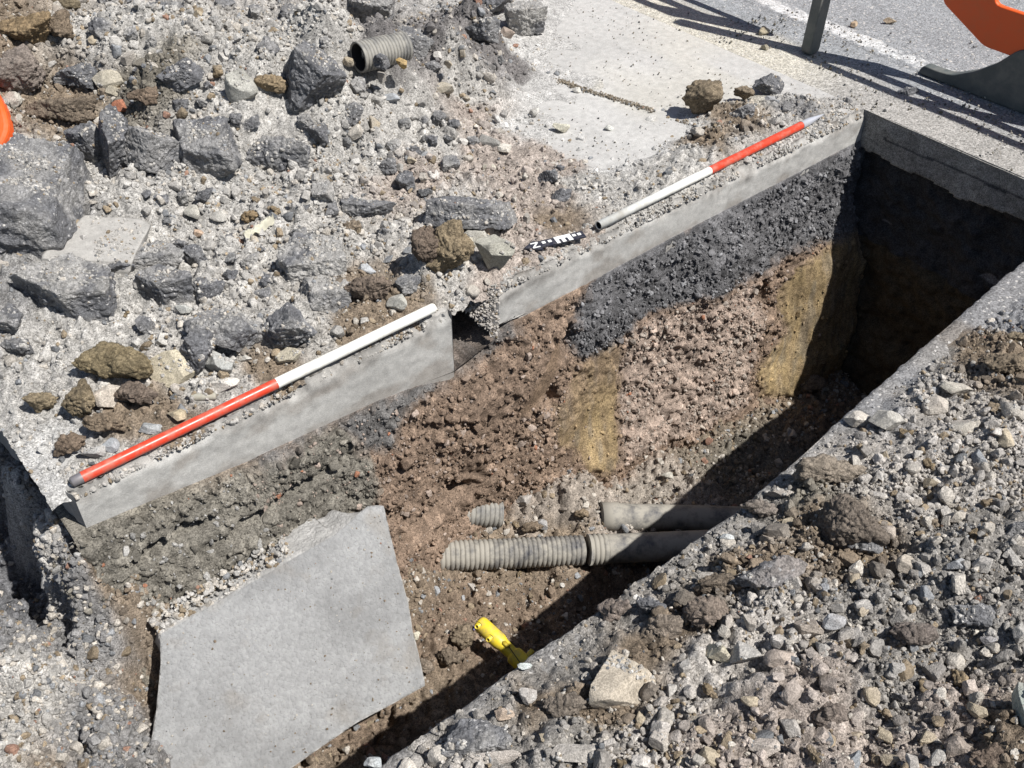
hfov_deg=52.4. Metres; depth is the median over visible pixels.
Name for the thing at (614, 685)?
stone
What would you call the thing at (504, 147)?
stone
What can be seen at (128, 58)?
rubble stone
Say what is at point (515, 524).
rubble stone
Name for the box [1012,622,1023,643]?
rubble stone
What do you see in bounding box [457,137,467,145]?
rubble stone
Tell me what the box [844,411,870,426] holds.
stone
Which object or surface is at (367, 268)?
stone
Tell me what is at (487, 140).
stone
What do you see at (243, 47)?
rubble stone
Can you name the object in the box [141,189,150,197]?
tarmac chunk
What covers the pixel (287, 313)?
tarmac chunk
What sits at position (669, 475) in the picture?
stone
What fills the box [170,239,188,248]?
tarmac chunk
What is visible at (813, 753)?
rubble stone
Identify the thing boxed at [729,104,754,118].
tarmac chunk
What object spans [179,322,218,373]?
tarmac chunk
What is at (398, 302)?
stone
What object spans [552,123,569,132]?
stone
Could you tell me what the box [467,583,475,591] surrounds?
rubble stone
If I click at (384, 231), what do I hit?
tarmac chunk
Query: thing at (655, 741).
stone
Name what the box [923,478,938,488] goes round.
rubble stone
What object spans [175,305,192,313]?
stone
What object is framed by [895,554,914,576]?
stone
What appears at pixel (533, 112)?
stone
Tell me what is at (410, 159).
rubble stone
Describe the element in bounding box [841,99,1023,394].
trench end wall
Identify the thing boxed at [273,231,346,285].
tarmac chunk
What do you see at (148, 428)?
stone
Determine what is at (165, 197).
tarmac chunk
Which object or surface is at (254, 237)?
rubble stone
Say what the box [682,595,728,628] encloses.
clay clod
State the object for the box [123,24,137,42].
tarmac chunk
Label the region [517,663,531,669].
stone
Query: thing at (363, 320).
rubble stone
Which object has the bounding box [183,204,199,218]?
stone
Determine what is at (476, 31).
tarmac chunk
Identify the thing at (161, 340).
stone
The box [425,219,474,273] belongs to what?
clay clod
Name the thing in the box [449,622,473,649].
clay clod
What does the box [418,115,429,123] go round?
tarmac chunk
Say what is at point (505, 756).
stone
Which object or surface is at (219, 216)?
stone
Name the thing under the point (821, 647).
rubble stone
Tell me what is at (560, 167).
tarmac chunk
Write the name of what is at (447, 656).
clay clod
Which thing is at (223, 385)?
stone
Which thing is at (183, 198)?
tarmac chunk
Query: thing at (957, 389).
stone
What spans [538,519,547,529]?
stone
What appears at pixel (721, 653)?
stone
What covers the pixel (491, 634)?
gas fitting
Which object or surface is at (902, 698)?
rubble stone
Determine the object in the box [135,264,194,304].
tarmac chunk
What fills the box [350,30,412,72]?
pipe offcut
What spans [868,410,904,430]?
stone
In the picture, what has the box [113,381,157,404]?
clay clod
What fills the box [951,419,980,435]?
stone
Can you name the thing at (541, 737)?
rubble stone
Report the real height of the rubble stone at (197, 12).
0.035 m
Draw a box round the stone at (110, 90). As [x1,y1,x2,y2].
[105,85,119,96]
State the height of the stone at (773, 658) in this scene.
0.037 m
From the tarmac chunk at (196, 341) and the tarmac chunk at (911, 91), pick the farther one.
the tarmac chunk at (911, 91)
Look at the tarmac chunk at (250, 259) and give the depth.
2.88 m
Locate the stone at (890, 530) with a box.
[881,525,896,538]
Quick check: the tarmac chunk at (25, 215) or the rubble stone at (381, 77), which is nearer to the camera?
the tarmac chunk at (25, 215)
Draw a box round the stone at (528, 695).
[519,687,536,704]
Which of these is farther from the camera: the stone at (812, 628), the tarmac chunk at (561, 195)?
the tarmac chunk at (561, 195)
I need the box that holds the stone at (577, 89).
[572,87,580,92]
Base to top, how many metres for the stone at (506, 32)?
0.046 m
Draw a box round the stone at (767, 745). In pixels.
[749,738,779,756]
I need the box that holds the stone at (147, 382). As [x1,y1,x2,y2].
[140,378,150,386]
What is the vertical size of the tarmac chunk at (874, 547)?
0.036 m
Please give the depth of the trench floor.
3.09 m
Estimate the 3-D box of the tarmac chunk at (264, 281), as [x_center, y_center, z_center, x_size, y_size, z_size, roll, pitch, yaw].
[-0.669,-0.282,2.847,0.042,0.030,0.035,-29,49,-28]
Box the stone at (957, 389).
[939,381,973,395]
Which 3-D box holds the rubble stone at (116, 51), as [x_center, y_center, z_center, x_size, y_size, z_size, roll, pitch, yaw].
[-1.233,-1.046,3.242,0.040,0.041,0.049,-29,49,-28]
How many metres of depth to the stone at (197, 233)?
2.97 m
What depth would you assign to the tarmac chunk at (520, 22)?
4.18 m
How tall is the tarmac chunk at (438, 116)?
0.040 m
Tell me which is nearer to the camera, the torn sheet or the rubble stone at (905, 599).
the rubble stone at (905, 599)
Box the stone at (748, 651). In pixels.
[729,641,760,663]
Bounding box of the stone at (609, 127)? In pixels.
[605,125,613,130]
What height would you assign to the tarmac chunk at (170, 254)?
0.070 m
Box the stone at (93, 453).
[77,445,105,457]
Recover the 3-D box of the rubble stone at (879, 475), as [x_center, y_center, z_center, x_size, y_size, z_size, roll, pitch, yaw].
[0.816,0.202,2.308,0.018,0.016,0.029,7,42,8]
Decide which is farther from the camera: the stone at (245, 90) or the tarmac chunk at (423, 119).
the tarmac chunk at (423, 119)
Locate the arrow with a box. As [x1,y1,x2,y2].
[524,231,585,250]
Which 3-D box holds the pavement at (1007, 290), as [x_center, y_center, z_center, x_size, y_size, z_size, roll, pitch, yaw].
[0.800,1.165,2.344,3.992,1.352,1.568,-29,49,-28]
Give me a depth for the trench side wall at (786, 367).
3.33 m
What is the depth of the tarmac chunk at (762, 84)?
3.84 m
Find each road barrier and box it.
[801,0,830,54]
[919,0,1023,113]
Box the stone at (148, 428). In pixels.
[138,423,161,433]
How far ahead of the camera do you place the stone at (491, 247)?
2.93 m
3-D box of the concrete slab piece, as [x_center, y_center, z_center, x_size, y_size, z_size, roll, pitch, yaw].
[-1.137,-0.366,2.867,0.243,0.092,0.236,1,41,1]
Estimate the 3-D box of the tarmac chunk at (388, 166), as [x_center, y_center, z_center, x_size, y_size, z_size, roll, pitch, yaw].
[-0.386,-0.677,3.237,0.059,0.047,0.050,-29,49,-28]
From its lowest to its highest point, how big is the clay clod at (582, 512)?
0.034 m
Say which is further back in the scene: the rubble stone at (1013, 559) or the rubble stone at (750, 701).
the rubble stone at (1013, 559)
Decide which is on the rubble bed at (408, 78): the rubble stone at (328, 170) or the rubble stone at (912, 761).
the rubble stone at (328, 170)
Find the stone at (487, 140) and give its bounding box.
[479,134,500,147]
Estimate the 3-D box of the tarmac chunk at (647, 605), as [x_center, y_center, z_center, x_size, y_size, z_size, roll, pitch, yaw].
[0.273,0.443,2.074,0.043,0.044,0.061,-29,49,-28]
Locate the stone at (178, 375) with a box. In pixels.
[149,349,195,387]
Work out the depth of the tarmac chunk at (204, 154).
3.06 m
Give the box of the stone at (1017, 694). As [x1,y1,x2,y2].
[1011,682,1023,725]
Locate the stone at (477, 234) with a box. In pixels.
[465,230,486,246]
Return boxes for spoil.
[396,301,1023,767]
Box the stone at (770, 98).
[764,96,775,101]
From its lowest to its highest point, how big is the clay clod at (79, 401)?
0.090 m
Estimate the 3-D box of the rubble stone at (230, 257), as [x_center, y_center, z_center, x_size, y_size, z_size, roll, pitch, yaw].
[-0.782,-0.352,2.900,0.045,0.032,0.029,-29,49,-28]
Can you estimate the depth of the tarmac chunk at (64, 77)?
3.22 m
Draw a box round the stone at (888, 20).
[883,17,896,23]
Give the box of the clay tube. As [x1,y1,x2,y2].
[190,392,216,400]
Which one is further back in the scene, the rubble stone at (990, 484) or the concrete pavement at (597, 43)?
the concrete pavement at (597, 43)
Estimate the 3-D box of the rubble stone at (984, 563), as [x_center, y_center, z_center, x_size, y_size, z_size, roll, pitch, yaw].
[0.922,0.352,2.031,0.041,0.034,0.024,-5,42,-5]
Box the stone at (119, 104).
[111,99,126,111]
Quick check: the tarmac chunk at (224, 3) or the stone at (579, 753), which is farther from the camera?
the tarmac chunk at (224, 3)
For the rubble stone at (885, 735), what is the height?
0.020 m
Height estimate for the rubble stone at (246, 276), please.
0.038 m
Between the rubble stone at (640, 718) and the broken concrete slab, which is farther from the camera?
the broken concrete slab
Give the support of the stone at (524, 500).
on the trench floor
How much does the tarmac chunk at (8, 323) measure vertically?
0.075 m
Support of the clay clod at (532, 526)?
on the trench floor
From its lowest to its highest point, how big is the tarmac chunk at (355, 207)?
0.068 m
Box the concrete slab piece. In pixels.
[41,215,150,275]
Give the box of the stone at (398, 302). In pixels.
[386,294,406,311]
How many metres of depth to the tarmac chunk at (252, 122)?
3.17 m
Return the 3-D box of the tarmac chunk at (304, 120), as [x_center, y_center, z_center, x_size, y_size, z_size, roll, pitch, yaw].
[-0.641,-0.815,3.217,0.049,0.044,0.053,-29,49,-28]
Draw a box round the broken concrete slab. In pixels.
[151,505,424,767]
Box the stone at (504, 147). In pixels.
[497,143,510,152]
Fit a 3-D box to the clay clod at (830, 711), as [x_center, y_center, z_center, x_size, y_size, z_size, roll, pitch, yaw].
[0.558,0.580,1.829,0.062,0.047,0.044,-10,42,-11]
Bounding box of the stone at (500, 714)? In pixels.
[494,708,514,720]
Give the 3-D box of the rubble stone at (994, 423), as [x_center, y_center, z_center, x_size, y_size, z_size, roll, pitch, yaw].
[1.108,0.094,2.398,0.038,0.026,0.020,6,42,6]
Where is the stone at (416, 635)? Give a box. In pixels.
[413,631,419,639]
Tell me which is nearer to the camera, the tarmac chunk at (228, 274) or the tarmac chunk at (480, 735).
the tarmac chunk at (480, 735)
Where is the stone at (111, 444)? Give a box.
[102,437,119,452]
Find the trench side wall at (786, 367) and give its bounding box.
[54,141,866,697]
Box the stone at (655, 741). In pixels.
[648,730,669,751]
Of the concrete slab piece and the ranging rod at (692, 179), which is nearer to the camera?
the concrete slab piece
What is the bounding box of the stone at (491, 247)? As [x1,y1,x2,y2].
[475,234,514,270]
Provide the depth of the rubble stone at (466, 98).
3.65 m
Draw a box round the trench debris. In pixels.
[0,370,866,767]
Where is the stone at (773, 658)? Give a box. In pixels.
[763,649,794,671]
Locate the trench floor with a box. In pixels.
[0,372,867,767]
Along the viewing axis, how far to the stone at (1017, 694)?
1.75 m
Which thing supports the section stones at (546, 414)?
in the trench side wall at (786, 367)
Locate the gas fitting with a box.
[474,617,533,668]
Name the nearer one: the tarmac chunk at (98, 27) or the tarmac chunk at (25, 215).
the tarmac chunk at (25, 215)
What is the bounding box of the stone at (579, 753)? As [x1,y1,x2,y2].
[551,743,596,763]
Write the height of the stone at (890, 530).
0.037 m
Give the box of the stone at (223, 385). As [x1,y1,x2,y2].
[206,377,239,392]
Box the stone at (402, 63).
[396,57,406,68]
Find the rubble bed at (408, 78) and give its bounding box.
[0,0,852,510]
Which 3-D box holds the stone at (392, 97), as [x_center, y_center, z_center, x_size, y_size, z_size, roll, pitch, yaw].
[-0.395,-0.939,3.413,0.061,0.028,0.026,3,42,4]
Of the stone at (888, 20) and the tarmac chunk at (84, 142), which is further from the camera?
the stone at (888, 20)
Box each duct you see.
[440,530,707,570]
[467,501,740,530]
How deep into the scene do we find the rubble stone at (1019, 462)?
2.30 m
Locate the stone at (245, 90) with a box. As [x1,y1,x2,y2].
[224,68,257,102]
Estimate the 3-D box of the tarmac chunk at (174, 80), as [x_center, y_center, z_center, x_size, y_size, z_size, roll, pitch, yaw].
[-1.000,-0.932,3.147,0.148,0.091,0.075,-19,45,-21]
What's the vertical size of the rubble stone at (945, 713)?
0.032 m
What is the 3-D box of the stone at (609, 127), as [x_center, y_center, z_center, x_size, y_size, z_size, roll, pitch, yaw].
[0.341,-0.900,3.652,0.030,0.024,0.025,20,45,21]
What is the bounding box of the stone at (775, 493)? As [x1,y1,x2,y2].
[767,487,793,496]
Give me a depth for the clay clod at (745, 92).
3.78 m
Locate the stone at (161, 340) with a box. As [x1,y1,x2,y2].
[155,332,167,345]
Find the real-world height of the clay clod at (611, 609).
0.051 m
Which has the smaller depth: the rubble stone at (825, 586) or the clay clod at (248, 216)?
the rubble stone at (825, 586)
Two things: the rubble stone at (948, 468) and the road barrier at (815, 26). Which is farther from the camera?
the road barrier at (815, 26)
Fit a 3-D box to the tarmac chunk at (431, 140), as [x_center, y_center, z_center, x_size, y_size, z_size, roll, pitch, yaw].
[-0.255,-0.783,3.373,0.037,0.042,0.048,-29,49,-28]
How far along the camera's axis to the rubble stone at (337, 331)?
2.73 m
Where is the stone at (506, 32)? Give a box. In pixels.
[500,27,514,38]
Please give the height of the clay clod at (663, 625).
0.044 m
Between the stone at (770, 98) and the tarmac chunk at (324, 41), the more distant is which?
the stone at (770, 98)
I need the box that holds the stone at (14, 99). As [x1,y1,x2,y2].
[4,91,22,108]
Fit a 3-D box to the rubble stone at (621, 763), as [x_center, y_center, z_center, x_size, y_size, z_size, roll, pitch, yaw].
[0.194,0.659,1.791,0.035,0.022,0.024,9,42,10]
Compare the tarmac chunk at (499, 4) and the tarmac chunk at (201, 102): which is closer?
the tarmac chunk at (201, 102)
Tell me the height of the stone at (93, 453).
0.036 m
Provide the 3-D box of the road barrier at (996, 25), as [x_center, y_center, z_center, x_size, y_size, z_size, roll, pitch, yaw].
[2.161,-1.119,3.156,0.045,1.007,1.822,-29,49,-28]
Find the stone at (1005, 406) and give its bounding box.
[1000,401,1020,419]
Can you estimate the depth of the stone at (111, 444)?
2.44 m
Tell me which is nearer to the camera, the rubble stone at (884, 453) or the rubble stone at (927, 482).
the rubble stone at (927, 482)
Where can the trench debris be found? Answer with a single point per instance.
(102, 738)
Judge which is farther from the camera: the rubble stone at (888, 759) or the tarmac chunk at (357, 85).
the tarmac chunk at (357, 85)
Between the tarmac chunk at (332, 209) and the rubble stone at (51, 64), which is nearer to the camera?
the tarmac chunk at (332, 209)
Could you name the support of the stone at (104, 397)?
on the rubble bed at (408, 78)
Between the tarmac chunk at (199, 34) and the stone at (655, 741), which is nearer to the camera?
the stone at (655, 741)
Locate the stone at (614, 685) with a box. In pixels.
[589,650,654,708]
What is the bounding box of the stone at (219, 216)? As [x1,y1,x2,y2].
[209,210,226,221]
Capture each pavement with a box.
[0,307,454,543]
[381,262,1023,767]
[466,0,866,332]
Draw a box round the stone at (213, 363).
[205,350,234,373]
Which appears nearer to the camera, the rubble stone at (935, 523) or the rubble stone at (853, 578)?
the rubble stone at (853, 578)
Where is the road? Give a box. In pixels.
[612,0,1023,178]
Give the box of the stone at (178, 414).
[167,409,186,420]
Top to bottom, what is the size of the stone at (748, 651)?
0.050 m
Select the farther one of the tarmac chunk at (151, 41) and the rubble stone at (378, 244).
the tarmac chunk at (151, 41)
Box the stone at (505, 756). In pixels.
[470,750,520,763]
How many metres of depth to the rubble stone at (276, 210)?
3.00 m
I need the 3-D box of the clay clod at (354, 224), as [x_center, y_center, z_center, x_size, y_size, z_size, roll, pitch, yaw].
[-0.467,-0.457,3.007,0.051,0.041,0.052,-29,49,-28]
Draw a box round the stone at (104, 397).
[93,384,126,407]
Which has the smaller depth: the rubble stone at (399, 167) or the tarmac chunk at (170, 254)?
the tarmac chunk at (170, 254)
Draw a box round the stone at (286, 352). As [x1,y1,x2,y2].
[274,347,300,363]
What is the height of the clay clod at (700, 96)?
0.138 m
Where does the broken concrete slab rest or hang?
on the trench floor
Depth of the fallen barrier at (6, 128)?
3.09 m
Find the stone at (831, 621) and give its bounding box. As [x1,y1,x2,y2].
[822,613,846,629]
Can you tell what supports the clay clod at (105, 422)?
on the rubble bed at (408, 78)
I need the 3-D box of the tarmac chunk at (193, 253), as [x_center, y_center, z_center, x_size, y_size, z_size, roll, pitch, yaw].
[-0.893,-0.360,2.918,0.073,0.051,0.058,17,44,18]
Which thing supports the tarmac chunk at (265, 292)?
on the rubble bed at (408, 78)
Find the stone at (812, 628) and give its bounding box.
[793,619,823,637]
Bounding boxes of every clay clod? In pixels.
[0,11,50,43]
[0,43,45,93]
[21,392,58,412]
[24,95,97,123]
[48,8,73,38]
[51,0,80,10]
[53,432,85,456]
[61,378,95,417]
[71,341,152,378]
[82,411,125,431]
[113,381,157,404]
[126,86,158,105]
[241,210,257,223]
[254,74,287,93]
[342,219,361,230]
[343,276,391,300]
[410,225,438,262]
[420,658,433,673]
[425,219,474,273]
[437,646,465,666]
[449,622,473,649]
[521,521,543,531]
[542,691,588,717]
[574,508,588,517]
[596,598,631,621]
[646,614,683,639]
[681,79,723,114]
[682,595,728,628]
[699,572,747,596]
[733,85,754,98]
[739,497,777,517]
[792,453,866,482]
[811,701,847,728]
[815,493,889,548]
[889,621,938,645]
[968,742,1004,767]
[983,351,1023,373]
[1007,331,1023,342]
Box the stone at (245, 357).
[239,355,251,360]
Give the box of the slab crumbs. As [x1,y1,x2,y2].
[148,287,500,766]
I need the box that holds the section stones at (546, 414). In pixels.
[52,146,857,705]
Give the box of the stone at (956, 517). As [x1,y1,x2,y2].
[946,511,968,523]
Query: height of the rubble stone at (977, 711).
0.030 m
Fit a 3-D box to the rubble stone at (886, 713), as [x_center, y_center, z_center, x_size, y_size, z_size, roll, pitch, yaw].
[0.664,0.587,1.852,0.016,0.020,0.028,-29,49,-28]
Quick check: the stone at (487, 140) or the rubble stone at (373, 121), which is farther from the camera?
the stone at (487, 140)
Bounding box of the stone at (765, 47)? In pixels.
[760,44,768,50]
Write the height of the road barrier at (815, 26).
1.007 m
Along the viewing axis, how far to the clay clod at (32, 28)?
3.19 m
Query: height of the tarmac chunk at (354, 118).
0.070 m
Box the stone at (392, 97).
[384,93,399,101]
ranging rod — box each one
[69,303,436,486]
[595,114,823,229]
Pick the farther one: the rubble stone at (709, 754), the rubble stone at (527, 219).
the rubble stone at (527, 219)
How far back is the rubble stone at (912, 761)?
1.74 m
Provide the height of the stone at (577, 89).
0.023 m
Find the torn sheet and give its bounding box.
[243,213,273,240]
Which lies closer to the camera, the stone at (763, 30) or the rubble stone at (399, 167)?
the rubble stone at (399, 167)
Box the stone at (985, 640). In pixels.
[980,636,999,644]
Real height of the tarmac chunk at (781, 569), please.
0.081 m
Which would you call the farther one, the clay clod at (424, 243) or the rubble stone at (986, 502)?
the clay clod at (424, 243)
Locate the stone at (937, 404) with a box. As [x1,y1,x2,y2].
[920,395,948,414]
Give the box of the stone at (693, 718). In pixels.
[683,713,700,720]
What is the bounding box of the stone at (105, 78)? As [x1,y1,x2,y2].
[92,69,123,88]
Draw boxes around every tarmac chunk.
[0,133,92,258]
[0,302,23,333]
[0,338,33,356]
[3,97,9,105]
[8,252,116,321]
[53,62,97,88]
[63,123,102,162]
[87,17,112,39]
[98,104,128,178]
[108,258,135,271]
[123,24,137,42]
[124,126,181,173]
[133,239,183,269]
[134,316,155,333]
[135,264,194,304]
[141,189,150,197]
[145,36,156,47]
[149,1,185,10]
[153,194,168,203]
[155,57,204,92]
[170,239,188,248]
[172,98,188,111]
[172,116,241,177]
[177,187,188,205]
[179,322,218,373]
[181,244,207,264]
[182,308,263,351]
[185,30,202,37]
[193,277,224,301]
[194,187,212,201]
[195,97,207,106]
[203,81,214,88]
[208,16,222,31]
[213,0,235,7]
[222,269,237,279]
[229,113,242,126]
[240,251,259,269]
[242,114,260,130]
[245,135,310,170]
[247,4,262,19]
[254,287,271,298]
[256,36,279,54]
[260,273,270,286]
[260,302,316,348]
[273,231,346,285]
[279,3,296,18]
[284,40,346,111]
[288,227,307,235]
[297,112,313,128]
[300,274,351,312]
[305,123,328,145]
[311,180,335,202]
[319,36,331,48]
[325,199,338,216]
[340,198,395,216]
[345,102,363,126]
[346,0,394,23]
[349,76,366,95]
[370,82,383,96]
[373,53,389,69]
[379,157,396,174]
[381,227,390,234]
[385,138,401,151]
[395,170,415,191]
[395,274,420,294]
[398,25,433,60]
[409,145,421,154]
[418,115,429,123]
[424,60,441,72]
[424,196,516,229]
[425,135,437,146]
[432,110,446,124]
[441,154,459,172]
[441,718,512,758]
[446,119,460,127]
[465,16,499,43]
[466,135,479,144]
[482,0,512,13]
[503,1,547,35]
[537,170,557,182]
[551,188,571,201]
[554,165,564,170]
[636,596,666,613]
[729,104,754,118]
[731,555,807,590]
[752,73,783,94]
[847,542,882,553]
[897,87,918,95]
[948,603,995,626]
[1008,521,1023,537]
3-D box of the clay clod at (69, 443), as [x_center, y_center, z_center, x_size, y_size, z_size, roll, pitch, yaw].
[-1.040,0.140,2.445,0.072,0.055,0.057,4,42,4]
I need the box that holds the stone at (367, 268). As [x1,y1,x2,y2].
[358,263,375,274]
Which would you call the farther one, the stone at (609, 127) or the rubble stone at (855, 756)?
the stone at (609, 127)
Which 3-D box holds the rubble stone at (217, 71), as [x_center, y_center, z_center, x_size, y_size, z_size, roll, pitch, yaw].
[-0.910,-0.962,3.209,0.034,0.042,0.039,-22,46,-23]
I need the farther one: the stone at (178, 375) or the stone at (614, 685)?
the stone at (178, 375)
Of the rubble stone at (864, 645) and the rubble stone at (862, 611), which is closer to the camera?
the rubble stone at (864, 645)
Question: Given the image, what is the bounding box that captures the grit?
[58,0,1023,500]
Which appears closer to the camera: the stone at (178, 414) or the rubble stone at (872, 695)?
the rubble stone at (872, 695)
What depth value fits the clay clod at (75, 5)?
3.82 m
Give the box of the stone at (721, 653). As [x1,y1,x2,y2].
[706,644,730,662]
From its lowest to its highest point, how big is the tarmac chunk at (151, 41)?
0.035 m
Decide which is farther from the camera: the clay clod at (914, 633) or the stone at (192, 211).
the stone at (192, 211)
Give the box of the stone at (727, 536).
[719,533,733,539]
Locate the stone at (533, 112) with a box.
[529,107,538,117]
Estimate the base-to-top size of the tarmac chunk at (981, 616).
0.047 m
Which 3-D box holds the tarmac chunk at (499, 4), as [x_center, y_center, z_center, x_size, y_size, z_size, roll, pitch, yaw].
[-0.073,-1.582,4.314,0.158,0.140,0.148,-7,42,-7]
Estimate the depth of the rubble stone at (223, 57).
3.23 m
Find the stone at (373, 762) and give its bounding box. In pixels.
[364,757,381,767]
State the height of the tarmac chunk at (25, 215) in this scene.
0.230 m
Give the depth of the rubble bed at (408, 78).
3.20 m
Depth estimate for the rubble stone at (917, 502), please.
2.23 m
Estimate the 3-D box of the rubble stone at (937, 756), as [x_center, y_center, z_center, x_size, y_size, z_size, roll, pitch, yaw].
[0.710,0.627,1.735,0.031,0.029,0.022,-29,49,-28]
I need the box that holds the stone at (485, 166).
[483,164,495,169]
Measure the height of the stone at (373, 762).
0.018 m
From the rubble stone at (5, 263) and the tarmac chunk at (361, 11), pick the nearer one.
the rubble stone at (5, 263)
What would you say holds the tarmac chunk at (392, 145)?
on the rubble bed at (408, 78)
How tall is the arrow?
0.006 m
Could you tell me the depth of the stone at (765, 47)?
4.16 m
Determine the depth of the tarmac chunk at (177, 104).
3.13 m
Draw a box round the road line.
[740,0,1023,116]
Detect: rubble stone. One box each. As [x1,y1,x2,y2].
[0,260,8,270]
[48,60,56,67]
[88,35,97,44]
[110,44,121,57]
[120,51,134,65]
[162,213,171,223]
[168,181,179,190]
[193,10,202,16]
[203,54,211,63]
[203,240,215,250]
[212,65,222,77]
[219,51,227,61]
[225,252,236,262]
[231,186,240,197]
[235,45,246,53]
[241,272,255,283]
[251,235,258,241]
[262,188,268,198]
[270,206,280,214]
[301,189,310,199]
[325,166,332,174]
[329,325,344,338]
[342,137,351,146]
[343,56,355,66]
[349,154,362,162]
[360,317,368,323]
[369,116,380,127]
[373,137,381,148]
[375,241,383,248]
[377,71,385,82]
[396,163,402,171]
[397,218,410,224]
[398,117,410,128]
[407,156,416,163]
[418,188,432,196]
[427,170,439,179]
[433,51,441,60]
[443,134,452,142]
[444,60,452,68]
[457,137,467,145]
[460,50,465,56]
[463,95,469,100]
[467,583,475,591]
[497,55,503,63]
[512,521,518,527]
[524,212,530,223]
[539,733,544,741]
[616,758,627,767]
[635,710,645,724]
[667,683,676,697]
[676,757,684,767]
[678,658,691,672]
[698,746,719,767]
[702,683,717,698]
[740,696,758,706]
[743,614,756,631]
[778,718,800,737]
[782,517,793,526]
[806,744,823,764]
[815,641,830,657]
[816,583,828,598]
[849,573,859,585]
[849,750,860,767]
[851,731,863,739]
[858,607,868,616]
[859,641,869,654]
[863,687,880,707]
[873,491,883,499]
[875,470,883,480]
[877,708,891,721]
[878,726,892,743]
[880,451,888,458]
[880,754,900,765]
[889,662,905,673]
[891,693,907,702]
[899,428,913,434]
[901,595,910,603]
[905,753,918,767]
[910,498,921,505]
[912,450,922,458]
[918,678,926,692]
[919,731,936,743]
[920,585,933,603]
[922,457,935,470]
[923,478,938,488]
[926,536,941,547]
[928,749,945,765]
[932,518,939,527]
[937,710,949,717]
[943,465,951,471]
[947,558,963,569]
[951,669,968,687]
[966,702,987,718]
[968,528,978,542]
[971,449,987,463]
[971,556,993,573]
[981,498,991,506]
[984,402,999,412]
[984,420,1000,428]
[984,480,995,489]
[998,428,1014,447]
[1005,548,1022,566]
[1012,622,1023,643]
[1015,457,1023,466]
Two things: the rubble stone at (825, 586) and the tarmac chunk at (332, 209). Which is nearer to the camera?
the rubble stone at (825, 586)
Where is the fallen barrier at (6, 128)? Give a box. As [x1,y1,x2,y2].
[0,95,13,144]
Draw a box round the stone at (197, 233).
[193,229,203,236]
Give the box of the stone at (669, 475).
[660,472,673,478]
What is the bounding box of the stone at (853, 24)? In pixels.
[850,21,857,27]
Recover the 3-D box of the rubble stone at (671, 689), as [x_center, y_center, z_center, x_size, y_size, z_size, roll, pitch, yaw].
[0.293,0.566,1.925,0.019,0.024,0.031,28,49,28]
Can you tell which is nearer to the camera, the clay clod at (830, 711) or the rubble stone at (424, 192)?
the clay clod at (830, 711)
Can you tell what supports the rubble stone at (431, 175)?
on the rubble bed at (408, 78)
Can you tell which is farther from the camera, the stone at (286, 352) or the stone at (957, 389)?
the stone at (286, 352)
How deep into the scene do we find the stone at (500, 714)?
1.91 m
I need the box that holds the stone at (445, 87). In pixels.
[437,82,453,93]
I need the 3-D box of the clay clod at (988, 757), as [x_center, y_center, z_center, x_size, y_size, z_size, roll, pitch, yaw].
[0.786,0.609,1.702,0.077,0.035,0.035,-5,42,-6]
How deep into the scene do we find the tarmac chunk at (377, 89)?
3.40 m
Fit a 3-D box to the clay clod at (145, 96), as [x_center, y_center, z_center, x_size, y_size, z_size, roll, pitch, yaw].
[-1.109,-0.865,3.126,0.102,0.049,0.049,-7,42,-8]
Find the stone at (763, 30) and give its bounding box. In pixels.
[759,26,769,35]
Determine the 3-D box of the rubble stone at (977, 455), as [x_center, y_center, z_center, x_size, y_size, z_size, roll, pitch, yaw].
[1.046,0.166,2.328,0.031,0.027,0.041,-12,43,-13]
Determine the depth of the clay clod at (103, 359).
2.55 m
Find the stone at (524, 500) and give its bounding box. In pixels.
[516,495,531,505]
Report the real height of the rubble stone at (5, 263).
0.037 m
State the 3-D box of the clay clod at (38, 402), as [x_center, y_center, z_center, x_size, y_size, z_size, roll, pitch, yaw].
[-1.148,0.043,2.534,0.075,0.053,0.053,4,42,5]
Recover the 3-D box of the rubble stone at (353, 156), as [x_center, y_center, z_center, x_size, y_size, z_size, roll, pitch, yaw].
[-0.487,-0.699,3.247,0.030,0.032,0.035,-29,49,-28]
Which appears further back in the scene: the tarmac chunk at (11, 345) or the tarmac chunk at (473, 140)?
the tarmac chunk at (473, 140)

